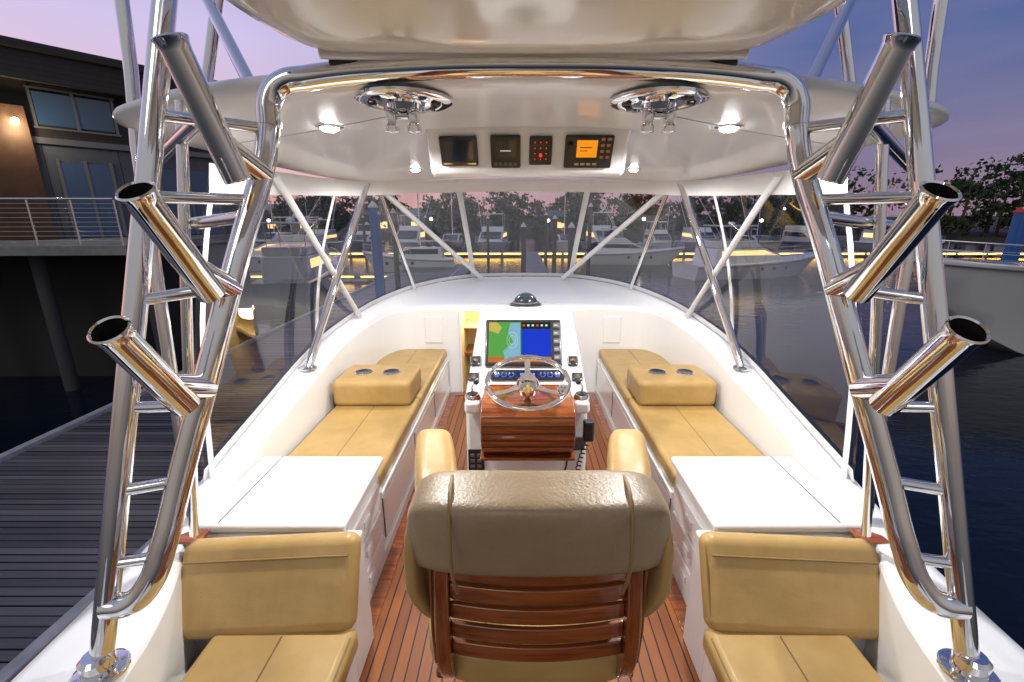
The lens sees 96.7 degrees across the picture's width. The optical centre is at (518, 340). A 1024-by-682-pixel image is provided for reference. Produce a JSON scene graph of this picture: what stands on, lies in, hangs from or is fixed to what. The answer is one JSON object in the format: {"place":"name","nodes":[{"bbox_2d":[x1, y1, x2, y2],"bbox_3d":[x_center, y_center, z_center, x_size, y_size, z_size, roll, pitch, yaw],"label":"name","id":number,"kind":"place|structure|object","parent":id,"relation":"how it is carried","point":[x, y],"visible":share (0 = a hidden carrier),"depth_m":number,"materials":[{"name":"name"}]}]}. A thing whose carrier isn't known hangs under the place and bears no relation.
{"place":"outdoors","nodes":[
{"label":"outdoors","id":0,"kind":"place"},
{"bbox_2d":[0,77,208,152],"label":"wall","id":1,"kind":"structure","parent":0,"point":[12,91],"depth_m":15.32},
{"bbox_2d":[25,87,37,125],"bbox_3d":[-15.810,-7.598,14.779,0.096,1.140,0.080,11,19,34],"label":"window mullion","id":2,"kind":"structure","parent":1,"relation":"attached to","point":[31,106],"depth_m":14.75},
{"bbox_2d":[23,85,113,100],"bbox_3d":[-15.138,-8.391,15.401,0.035,0.060,2.260,11,19,34],"label":"window head","id":3,"kind":"object","parent":1,"relation":"attached to","point":[48,89],"depth_m":15.33},
{"bbox_2d":[30,90,115,132],"bbox_3d":[-15.212,-7.827,15.611,0.057,1.000,1.980,11,19,34],"label":"window glass","id":4,"kind":"object","parent":1,"relation":"attached to","point":[50,109],"visible":1,"depth_m":15.51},
{"bbox_2d":[69,94,80,130],"bbox_3d":[-15.195,-7.824,15.600,0.096,1.140,0.080,11,19,34],"label":"window mullion","id":5,"kind":"structure","parent":1,"relation":"attached to","point":[75,112],"depth_m":15.57},
{"bbox_2d":[34,126,121,136],"bbox_3d":[-15.138,-7.234,15.719,0.035,0.060,2.260,11,19,34],"label":"window sill","id":6,"kind":"structure","parent":1,"relation":"attached to","point":[42,127],"depth_m":15.64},
{"bbox_2d":[0,35,216,80],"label":"roof slab","id":7,"kind":"structure","parent":1,"relation":"on","point":[7,41],"depth_m":14.50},
{"bbox_2d":[0,45,176,96],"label":"parapet fascia","id":8,"kind":"structure","parent":7,"relation":"attached to","point":[23,65],"depth_m":14.66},
{"bbox_2d":[109,100,119,134],"bbox_3d":[-14.580,-8.050,16.421,0.096,1.140,0.080,11,19,34],"label":"window mullion","id":9,"kind":"structure","parent":1,"relation":"attached to","point":[114,121],"depth_m":16.41},
{"bbox_2d":[31,136,211,158],"bbox_3d":[-14.128,-7.248,17.275,0.118,0.200,6.120,11,19,34],"label":"lintel band","id":10,"kind":"object","parent":1,"relation":"attached to","point":[66,142],"visible":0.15,"depth_m":15.94,"materials":[{"name":"grey"}]},
{"bbox_2d":[470,356,480,365],"bbox_3d":[-0.241,0.111,2.556,0.063,0.049,0.043,0,15,0],"label":"autopilot control","id":11,"kind":"object","parent":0,"point":[475,360],"visible":1,"depth_m":2.55,"materials":[{"name":"silver plastic"}]},
{"bbox_2d":[0,238,1023,649],"bbox_3d":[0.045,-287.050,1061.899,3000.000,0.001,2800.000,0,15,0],"label":"water","id":12,"kind":"structure","parent":0,"point":[784,334],"depth_m":14.26,"materials":[{"name":"blue liquid"}]},
{"bbox_2d":[0,234,256,390],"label":"terrace","id":13,"kind":"structure","parent":12,"relation":"in","point":[59,300],"depth_m":14.80,"materials":[{"name":"concrete"}]},
{"bbox_2d":[0,103,57,240],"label":"rust column","id":14,"kind":"structure","parent":13,"relation":"on","point":[20,174],"depth_m":14.54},
{"bbox_2d":[0,197,124,245],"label":"terrace railing","id":15,"kind":"object","parent":13,"relation":"on","point":[72,210],"visible":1,"depth_m":12.12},
{"bbox_2d":[33,143,238,238],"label":"wall","id":16,"kind":"structure","parent":13,"relation":"on","point":[72,154],"depth_m":15.97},
{"bbox_2d":[40,144,64,237],"bbox_3d":[-15.864,-5.077,15.514,0.014,3.050,0.024,11,19,34],"label":"panel joint","id":17,"kind":"object","parent":16,"relation":"attached to","point":[52,189],"visible":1,"depth_m":15.47,"materials":[{"name":"black metal"}]},
{"bbox_2d":[55,159,77,237],"bbox_3d":[-15.659,-4.914,15.789,0.077,2.610,0.100,11,19,34],"label":"door frame","id":18,"kind":"object","parent":16,"relation":"attached to","point":[61,177],"visible":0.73,"depth_m":15.71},
{"bbox_2d":[60,162,124,236],"bbox_3d":[-15.261,-5.024,16.357,0.048,2.500,1.400,11,19,34],"label":"door glass","id":19,"kind":"object","parent":16,"relation":"attached to","point":[75,179],"visible":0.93,"depth_m":16.31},
{"bbox_2d":[82,161,103,236],"bbox_3d":[-15.249,-5.065,16.336,0.077,2.610,0.100,11,19,34],"label":"door frame","id":20,"kind":"object","parent":16,"relation":"attached to","point":[92,195],"visible":0.93,"depth_m":16.28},
{"bbox_2d":[108,163,127,236],"bbox_3d":[-14.839,-5.216,16.883,0.077,2.610,0.100,11,19,34],"label":"door frame","id":21,"kind":"object","parent":16,"relation":"attached to","point":[118,203],"visible":0.83,"depth_m":16.89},
{"bbox_2d":[161,169,222,233],"bbox_3d":[-13.447,-5.691,18.780,0.048,2.500,2.000,11,19,34],"label":"door glass","id":22,"kind":"object","parent":16,"relation":"attached to","point":[199,181],"visible":0.21,"depth_m":18.79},
{"bbox_2d":[0,265,474,681],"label":"timber dock","id":23,"kind":"object","parent":12,"relation":"in","point":[52,484],"visible":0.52,"depth_m":8.31,"materials":[{"name":"grey wood"}]},
{"bbox_2d":[250,273,452,278],"bbox_3d":[-20.705,-5.433,38.137,30.500,0.320,1.580,0,15,0],"label":"finger dock","id":24,"kind":"object","parent":23,"relation":"attached to","point":[343,276],"visible":0.12,"depth_m":37.48,"materials":[{"name":"wood"}]},
{"bbox_2d":[254,196,292,246],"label":"moored yacht","id":25,"kind":"object","parent":12,"relation":"on","point":[260,239],"visible":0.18,"depth_m":68.67,"materials":[{"name":"white"}]},
{"bbox_2d":[251,218,338,304],"bbox_3d":[-15.601,-6.211,33.594,4.110,5.634,13.018,-2,16,-8],"label":"moored yacht","id":26,"kind":"object","parent":12,"relation":"on","point":[289,273],"visible":0.8,"depth_m":29.02,"materials":[{"name":"white"}]},
{"bbox_2d":[310,254,330,267],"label":"cabin windows","id":27,"kind":"structure","parent":26,"relation":"in","point":[315,261],"depth_m":30.74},
{"bbox_2d":[249,196,347,270],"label":"moored yacht","id":28,"kind":"object","parent":12,"relation":"on","point":[256,256],"visible":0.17,"depth_m":44.64,"materials":[{"name":"white"}]},
{"bbox_2d":[305,198,343,251],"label":"moored yacht","id":29,"kind":"object","parent":12,"relation":"on","point":[332,241],"visible":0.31,"depth_m":69.11,"materials":[{"name":"white"}]},
{"bbox_2d":[361,215,366,256],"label":"mooring pile","id":30,"kind":"object","parent":12,"relation":"in","point":[364,231],"visible":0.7,"depth_m":58.79,"materials":[{"name":"brown"}]},
{"bbox_2d":[345,209,385,251],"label":"moored yacht","id":31,"kind":"object","parent":12,"relation":"on","point":[357,243],"visible":0.48,"depth_m":67.45,"materials":[{"name":"white"}]},
{"bbox_2d":[368,201,383,298],"bbox_3d":[-6.755,-3.152,21.951,0.500,6.920,0.487,0,15,0],"label":"mooring pile","id":32,"kind":"object","parent":12,"relation":"in","point":[376,248],"visible":0.69,"depth_m":21.48,"materials":[{"name":"blue"}]},
{"bbox_2d":[378,212,385,294],"bbox_3d":[-7.555,-3.804,24.883,0.500,6.620,0.487,0,15,0],"label":"mooring pile","id":33,"kind":"object","parent":12,"relation":"in","point":[381,253],"visible":0.14,"depth_m":24.55,"materials":[{"name":"grey"}]},
{"bbox_2d":[390,208,400,289],"bbox_3d":[-7.955,-5.180,29.690,0.425,6.720,0.414,0,15,0],"label":"mooring pile","id":34,"kind":"object","parent":12,"relation":"in","point":[396,259],"visible":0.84,"depth_m":29.50,"materials":[{"name":"grey"}]},
{"bbox_2d":[362,193,456,271],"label":"moored yacht","id":35,"kind":"object","parent":12,"relation":"on","point":[424,256],"visible":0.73,"depth_m":43.39,"materials":[{"name":"white"}]},
{"bbox_2d":[399,249,437,253],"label":"cabin windows","id":36,"kind":"structure","parent":35,"relation":"in","point":[413,251],"depth_m":43.31,"materials":[{"name":"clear glass"}]},
{"bbox_2d":[390,199,430,249],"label":"moored yacht","id":37,"kind":"object","parent":12,"relation":"on","point":[408,236],"visible":0.56,"depth_m":67.30,"materials":[{"name":"white"}]},
{"bbox_2d":[440,196,465,251],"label":"moored yacht","id":38,"kind":"object","parent":12,"relation":"on","point":[456,243],"visible":0.73,"depth_m":66.65,"materials":[{"name":"beige"}]},
{"bbox_2d":[486,216,489,256],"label":"mooring pile","id":39,"kind":"object","parent":12,"relation":"in","point":[487,228],"visible":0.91,"depth_m":58.85,"materials":[{"name":"brown"}]},
{"bbox_2d":[474,194,510,251],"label":"moored yacht","id":40,"kind":"object","parent":12,"relation":"on","point":[499,241],"visible":0.94,"depth_m":67.52,"materials":[{"name":"white"}]},
{"bbox_2d":[11,276,1023,681],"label":"sport fishing boat","id":41,"kind":"object","parent":12,"relation":"on","point":[765,422],"visible":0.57,"depth_m":2.55,"materials":[{"name":"white"}]},
{"bbox_2d":[68,0,279,681],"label":"tower ladder","id":42,"kind":"object","parent":41,"relation":"on","point":[103,659],"visible":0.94,"depth_m":1.29,"materials":[{"name":"silver metal"}]},
{"bbox_2d":[86,315,217,415],"bbox_3d":[-0.927,0.064,1.179,0.086,0.309,0.330,-1,15,-4],"label":"rod holder","id":43,"kind":"object","parent":42,"relation":"attached to","point":[124,344],"visible":1,"depth_m":1.10,"materials":[{"name":"silver metal"}]},
{"bbox_2d":[114,180,242,302],"bbox_3d":[-0.880,-0.246,1.208,0.086,0.328,0.330,0,15,0],"label":"rod holder","id":44,"kind":"object","parent":42,"relation":"attached to","point":[155,218],"visible":1,"depth_m":1.13,"materials":[{"name":"silver metal"}]},
{"bbox_2d":[151,32,272,184],"bbox_3d":[-0.832,-0.629,1.280,0.115,0.364,0.282,6,16,19],"label":"rod holder","id":45,"kind":"object","parent":42,"relation":"attached to","point":[234,160],"visible":0.99,"depth_m":1.21,"materials":[{"name":"silver metal"}]},
{"bbox_2d":[178,529,373,681],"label":"aft lounge seat","id":46,"kind":"object","parent":41,"relation":"on","point":[276,606],"visible":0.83,"depth_m":1.68,"materials":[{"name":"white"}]},
{"bbox_2d":[199,456,384,594],"bbox_3d":[-1.036,0.982,2.226,0.638,0.624,0.570,0,15,0],"label":"storage cabinet","id":47,"kind":"object","parent":41,"relation":"on","point":[302,494],"visible":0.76,"depth_m":2.11,"materials":[{"name":"white"}]},
{"bbox_2d":[288,349,448,542],"bbox_3d":[-1.058,0.542,3.660,0.635,0.711,2.470,0,15,0],"label":"bench seat","id":48,"kind":"object","parent":41,"relation":"on","point":[386,408],"visible":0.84,"depth_m":3.24,"materials":[{"name":"white"}]},
{"bbox_2d":[464,304,589,470],"bbox_3d":[0.045,0.445,2.881,0.680,1.312,1.000,0,15,0],"label":"helm console","id":49,"kind":"object","parent":41,"relation":"on","point":[562,313],"visible":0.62,"depth_m":2.56,"materials":[{"name":"white"}]},
{"bbox_2d":[465,379,480,400],"bbox_3d":[-0.240,0.243,2.366,0.084,0.115,0.091,0,15,0],"label":"throttle lever","id":50,"kind":"object","parent":49,"relation":"on","point":[471,395],"visible":1,"depth_m":2.35,"materials":[{"name":"silver metal"}]},
{"bbox_2d":[468,372,478,380],"bbox_3d":[-0.247,0.198,2.516,0.060,0.041,0.037,0,15,0],"label":"switch panel","id":51,"kind":"object","parent":49,"relation":"on","point":[472,376],"visible":0.94,"depth_m":2.51,"materials":[{"name":"silver plastic"}]},
{"bbox_2d":[468,449,484,469],"bbox_3d":[-0.235,0.698,2.549,0.090,0.200,0.013,0,15,0],"label":"breaker panel","id":52,"kind":"object","parent":49,"relation":"attached to","point":[475,462],"visible":0.47,"depth_m":2.54,"materials":[{"name":"black plastic"}]},
{"bbox_2d":[484,320,561,365],"bbox_3d":[0.028,0.009,2.597,0.435,0.228,0.196,0,15,0],"label":"chartplotter display","id":53,"kind":"object","parent":49,"relation":"on","point":[504,339],"visible":0.98,"depth_m":2.59,"materials":[{"name":"glass"}]},
{"bbox_2d":[510,292,540,306],"bbox_3d":[0.045,-0.262,2.894,0.200,0.093,0.200,0,15,0],"label":"dome compass","id":54,"kind":"object","parent":49,"relation":"on","point":[525,299],"visible":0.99,"depth_m":2.84,"materials":[{"name":"glass"}]},
{"bbox_2d":[490,370,564,379],"bbox_3d":[0.050,0.187,2.518,0.410,0.050,0.044,0,15,0],"label":"engine gauge panel","id":55,"kind":"object","parent":49,"relation":"attached to","point":[537,374],"visible":0.66,"depth_m":2.50,"materials":[{"name":"blue plastic"}]},
{"bbox_2d":[480,384,575,460],"bbox_3d":[0.045,0.418,2.304,0.470,0.299,0.337,0,15,0],"label":"teak helm pod","id":56,"kind":"object","parent":49,"relation":"attached to","point":[506,434],"visible":0.92,"depth_m":2.15,"materials":[{"name":"brown wood"}]},
{"bbox_2d":[485,355,570,411],"bbox_3d":[0.045,0.219,2.197,0.415,0.178,0.415,0,34,0],"label":"steering wheel","id":57,"kind":"object","parent":56,"relation":"on","point":[527,386],"visible":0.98,"depth_m":2.15,"materials":[{"name":"silver metal"}]},
{"bbox_2d":[564,419,594,469],"bbox_3d":[0.313,0.672,2.494,0.180,0.521,0.108,-6,17,-21],"label":"radio handset","id":58,"kind":"object","parent":49,"relation":"attached to","point":[587,433],"visible":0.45,"depth_m":2.43,"materials":[{"name":"grey plastic"}]},
{"bbox_2d":[573,379,589,400],"bbox_3d":[0.330,0.243,2.366,0.084,0.115,0.091,0,15,0],"label":"throttle lever","id":59,"kind":"object","parent":49,"relation":"on","point":[581,395],"visible":1,"depth_m":2.35,"materials":[{"name":"silver metal"}]},
{"bbox_2d":[114,0,948,516],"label":"hardtop support frame","id":60,"kind":"object","parent":41,"relation":"on","point":[838,32],"visible":0.57,"depth_m":2.01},
{"bbox_2d":[315,123,343,131],"bbox_3d":[-0.785,-0.882,1.894,0.115,0.026,0.115,0,15,0],"label":"ceiling downlight","id":61,"kind":"object","parent":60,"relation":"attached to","point":[324,125],"visible":0.9,"depth_m":1.86,"materials":[{"name":"silver metal"}]},
{"bbox_2d":[200,163,855,481],"bbox_3d":[0.045,-0.611,3.775,3.153,1.488,4.004,0,15,0],"label":"clear enclosure","id":62,"kind":"object","parent":60,"relation":"attached to","point":[754,184],"visible":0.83,"depth_m":3.45,"materials":[{"name":"plastic"}]},
{"bbox_2d":[610,86,825,143],"bbox_3d":[0.860,-0.841,1.806,1.205,0.115,0.330,-9,18,-30],"label":"teaser reel","id":63,"kind":"object","parent":60,"relation":"attached to","point":[665,103],"visible":0.96,"depth_m":1.54,"materials":[{"name":"silver metal"}]},
{"bbox_2d":[714,123,743,131],"bbox_3d":[0.875,-0.882,1.894,0.115,0.026,0.115,0,15,0],"label":"ceiling downlight","id":64,"kind":"object","parent":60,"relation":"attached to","point":[732,125],"visible":0.93,"depth_m":1.87,"materials":[{"name":"silver metal"}]},
{"bbox_2d":[112,0,950,180],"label":"hardtop","id":65,"kind":"object","parent":41,"relation":"attached to","point":[336,32],"visible":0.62,"depth_m":1.45,"materials":[{"name":"white plastic"}]},
{"bbox_2d":[240,86,452,142],"bbox_3d":[-0.770,-0.841,1.806,1.205,0.115,0.330,9,18,30],"label":"teaser reel","id":66,"kind":"object","parent":65,"relation":"attached to","point":[396,103],"visible":0.94,"depth_m":1.54,"materials":[{"name":"silver metal"}]},
{"bbox_2d":[426,127,630,176],"bbox_3d":[0.045,-1.036,2.585,0.940,0.255,1.065,0,15,0],"label":"overhead electronics box","id":67,"kind":"object","parent":65,"relation":"attached to","point":[484,168],"visible":0.38,"depth_m":2.14,"materials":[{"name":"white"}]},
{"bbox_2d":[439,136,478,165],"bbox_3d":[-0.278,-0.885,2.125,0.175,0.122,0.080,0,15,0],"label":"fuel gauge display","id":68,"kind":"object","parent":67,"relation":"in","point":[458,150],"visible":1,"depth_m":2.11,"materials":[{"name":"black plastic"}]},
{"bbox_2d":[490,135,520,167],"bbox_3d":[-0.060,-0.884,2.127,0.140,0.135,0.088,0,15,0],"label":"autopilot display","id":69,"kind":"object","parent":67,"relation":"in","point":[505,151],"visible":1,"depth_m":2.12,"materials":[{"name":"black plastic"}]},
{"bbox_2d":[529,136,552,164],"bbox_3d":[0.103,-0.887,2.123,0.107,0.118,0.077,0,15,0],"label":"alarm panel","id":70,"kind":"object","parent":67,"relation":"attached to","point":[540,150],"visible":1,"depth_m":2.11,"materials":[{"name":"black plastic"}]},
{"bbox_2d":[563,135,614,167],"bbox_3d":[0.328,-0.883,2.126,0.225,0.135,0.090,0,15,0],"label":"vhf radio","id":71,"kind":"object","parent":67,"relation":"attached to","point":[588,151],"visible":1,"depth_m":2.12,"materials":[{"name":"black plastic"}]},
{"bbox_2d":[255,56,810,130],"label":"hardtop aft arch","id":72,"kind":"structure","parent":65,"relation":"attached to","point":[278,87],"depth_m":1.39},
{"bbox_2d":[404,429,673,681],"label":"helm chair","id":73,"kind":"object","parent":41,"relation":"on","point":[538,576],"visible":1,"depth_m":1.03,"materials":[{"name":"beige leather"}]},
{"bbox_2d":[597,349,764,515],"bbox_3d":[1.147,0.542,3.660,0.635,0.711,2.470,0,15,0],"label":"bench seat","id":74,"kind":"object","parent":41,"relation":"on","point":[666,409],"visible":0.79,"depth_m":3.28,"materials":[{"name":"white"}]},
{"bbox_2d":[671,456,860,598],"bbox_3d":[1.126,0.982,2.226,0.638,0.624,0.570,0,15,0],"label":"storage cabinet","id":75,"kind":"object","parent":41,"relation":"on","point":[753,494],"visible":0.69,"depth_m":2.12,"materials":[{"name":"white"}]},
{"bbox_2d":[683,529,888,681],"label":"aft lounge seat","id":76,"kind":"object","parent":41,"relation":"on","point":[782,607],"visible":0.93,"depth_m":1.68,"materials":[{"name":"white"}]},
{"bbox_2d":[785,0,1000,681],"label":"tower ladder","id":77,"kind":"object","parent":41,"relation":"on","point":[964,658],"visible":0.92,"depth_m":1.29,"materials":[{"name":"silver metal"}]},
{"bbox_2d":[793,32,921,184],"bbox_3d":[0.921,-0.629,1.280,0.115,0.364,0.282,-6,16,-19],"label":"rod holder","id":78,"kind":"object","parent":77,"relation":"attached to","point":[834,159],"visible":0.98,"depth_m":1.21,"materials":[{"name":"silver metal"}]},
{"bbox_2d":[824,180,961,302],"bbox_3d":[0.970,-0.246,1.208,0.086,0.328,0.330,0,15,0],"label":"rod holder","id":79,"kind":"object","parent":77,"relation":"attached to","point":[926,208],"visible":1,"depth_m":1.14,"materials":[{"name":"silver metal"}]},
{"bbox_2d":[849,315,990,415],"bbox_3d":[1.017,0.064,1.179,0.086,0.309,0.330,1,15,4],"label":"rod holder","id":80,"kind":"object","parent":77,"relation":"attached to","point":[952,342],"visible":1,"depth_m":1.11,"materials":[{"name":"silver metal"}]},
{"bbox_2d":[521,222,525,272],"bbox_3d":[0.345,-5.278,31.738,0.425,5.820,0.414,0,15,0],"label":"mooring pile","id":81,"kind":"object","parent":12,"relation":"in","point":[523,247],"visible":0.7,"depth_m":31.30,"materials":[{"name":"grey"}]},
{"bbox_2d":[544,212,547,265],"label":"mooring pile","id":82,"kind":"object","parent":12,"relation":"in","point":[545,237],"visible":0.92,"depth_m":48.70,"materials":[{"name":"brown"}]},
{"bbox_2d":[552,215,556,276],"bbox_3d":[2.945,-7.112,37.456,0.425,6.320,0.414,0,15,0],"label":"mooring pile","id":83,"kind":"object","parent":12,"relation":"in","point":[554,241],"visible":0.7,"depth_m":37.13,"materials":[{"name":"brown"}]},
{"bbox_2d":[551,196,574,251],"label":"moored yacht","id":84,"kind":"object","parent":12,"relation":"on","point":[562,242],"visible":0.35,"depth_m":67.51,"materials":[{"name":"white"}]},
{"bbox_2d":[567,222,574,270],"bbox_3d":[2.945,-3.733,25.940,0.425,5.920,0.414,0,15,0],"label":"mooring pile","id":85,"kind":"object","parent":12,"relation":"in","point":[571,228],"visible":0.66,"depth_m":25.32,"materials":[{"name":"grey"}]},
{"bbox_2d":[586,203,592,275],"bbox_3d":[6.245,-8.391,40.216,0.425,7.320,0.414,0,15,0],"label":"mooring pile","id":86,"kind":"object","parent":12,"relation":"in","point":[590,206],"visible":0.93,"depth_m":39.87,"materials":[{"name":"brown"}]},
{"bbox_2d":[580,210,624,249],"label":"moored yacht","id":87,"kind":"object","parent":12,"relation":"on","point":[596,232],"visible":0.36,"depth_m":69.48,"materials":[{"name":"white"}]},
{"bbox_2d":[584,200,684,264],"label":"moored yacht","id":88,"kind":"object","parent":12,"relation":"on","point":[619,250],"visible":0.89,"depth_m":49.97,"materials":[{"name":"white"}]},
{"bbox_2d":[602,244,639,247],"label":"cabin windows","id":89,"kind":"structure","parent":88,"relation":"in","point":[607,245],"depth_m":49.90,"materials":[{"name":"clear glass"}]},
{"bbox_2d":[638,207,676,248],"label":"moored yacht","id":90,"kind":"object","parent":12,"relation":"on","point":[660,236],"visible":0.65,"depth_m":66.87,"materials":[{"name":"white"}]},
{"bbox_2d":[329,252,1023,254],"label":"marina dock","id":91,"kind":"object","parent":12,"relation":"in","point":[681,253],"visible":0.23,"depth_m":60.12,"materials":[{"name":"concrete"}]},
{"bbox_2d":[675,198,721,251],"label":"moored yacht","id":92,"kind":"object","parent":12,"relation":"on","point":[689,241],"visible":0.41,"depth_m":69.61,"materials":[{"name":"white"}]},
{"bbox_2d":[672,195,814,280],"bbox_3d":[21.140,-9.294,40.250,14.018,8.044,5.264,-4,16,-13],"label":"moored yacht","id":93,"kind":"object","parent":12,"relation":"on","point":[751,259],"visible":0.82,"depth_m":38.89,"materials":[{"name":"white"}]},
{"bbox_2d":[722,250,775,255],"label":"cabin windows","id":94,"kind":"structure","parent":93,"relation":"in","point":[755,252],"depth_m":38.70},
{"bbox_2d":[741,210,782,251],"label":"moored yacht","id":95,"kind":"object","parent":12,"relation":"on","point":[767,241],"visible":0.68,"depth_m":65.49,"materials":[{"name":"beige"}]},
{"bbox_2d":[773,225,853,251],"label":"moored yacht","id":96,"kind":"object","parent":12,"relation":"on","point":[797,237],"visible":0.47,"depth_m":70.36,"materials":[{"name":"white"}]},
{"bbox_2d":[784,231,807,237],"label":"cabin windows","id":97,"kind":"structure","parent":96,"relation":"in","point":[797,234],"depth_m":71.03,"materials":[{"name":"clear glass"}]},
{"bbox_2d":[853,205,944,250],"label":"moored yacht","id":98,"kind":"object","parent":12,"relation":"on","point":[865,242],"visible":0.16,"depth_m":70.80,"materials":[{"name":"white"}]},
{"bbox_2d":[913,240,1023,354],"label":"motor yacht","id":99,"kind":"object","parent":12,"relation":"on","point":[988,294],"visible":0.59,"depth_m":17.28,"materials":[{"name":"white"}]},
{"bbox_2d":[1001,207,1023,259],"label":"mooring pile","id":100,"kind":"object","parent":12,"relation":"in","point":[1015,226],"visible":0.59,"depth_m":25.20,"materials":[{"name":"blue"}]},
{"bbox_2d":[1012,207,1023,260],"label":"mooring pile","id":101,"kind":"object","parent":12,"relation":"in","point":[1020,240],"visible":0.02,"depth_m":26.74,"materials":[{"name":"blue"}]},
{"bbox_2d":[0,0,1023,215],"label":"sky","id":102,"kind":"structure","parent":0,"point":[981,75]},
{"bbox_2d":[526,253,548,272],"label":"finger dock","id":103,"kind":"object","parent":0,"point":[535,263],"visible":0.21,"depth_m":45.70,"materials":[{"name":"concrete"}]},
{"bbox_2d":[568,356,577,365],"bbox_3d":[0.306,0.111,2.556,0.058,0.049,0.043,0,15,0],"label":"trim tab control","id":104,"kind":"object","parent":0,"point":[572,360],"depth_m":2.55,"materials":[{"name":"silver plastic"}]},
{"bbox_2d":[256,216,1023,243],"bbox_3d":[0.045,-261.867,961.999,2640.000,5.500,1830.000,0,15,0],"label":"ground","id":105,"kind":"structure","parent":0,"point":[974,236],"depth_m":111.46,"materials":[{"name":"grey"}]},
{"bbox_2d":[238,204,334,232],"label":"marina shed","id":106,"kind":"structure","parent":105,"relation":"on","point":[295,228],"depth_m":112.43,"materials":[{"name":"grey plastic"}]},
{"bbox_2d":[359,208,436,232],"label":"marina shed","id":107,"kind":"structure","parent":105,"relation":"on","point":[405,220],"depth_m":114.24,"materials":[{"name":"grey plastic"}]},
{"bbox_2d":[535,210,592,231],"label":"marina shed","id":108,"kind":"structure","parent":105,"relation":"on","point":[558,214],"depth_m":117.41,"materials":[{"name":"grey plastic"}]},
{"bbox_2d":[267,152,1023,236],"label":"tree line","id":109,"kind":"object","parent":105,"relation":"on","point":[772,211],"visible":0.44,"depth_m":109.93,"materials":[{"name":"green plant"}]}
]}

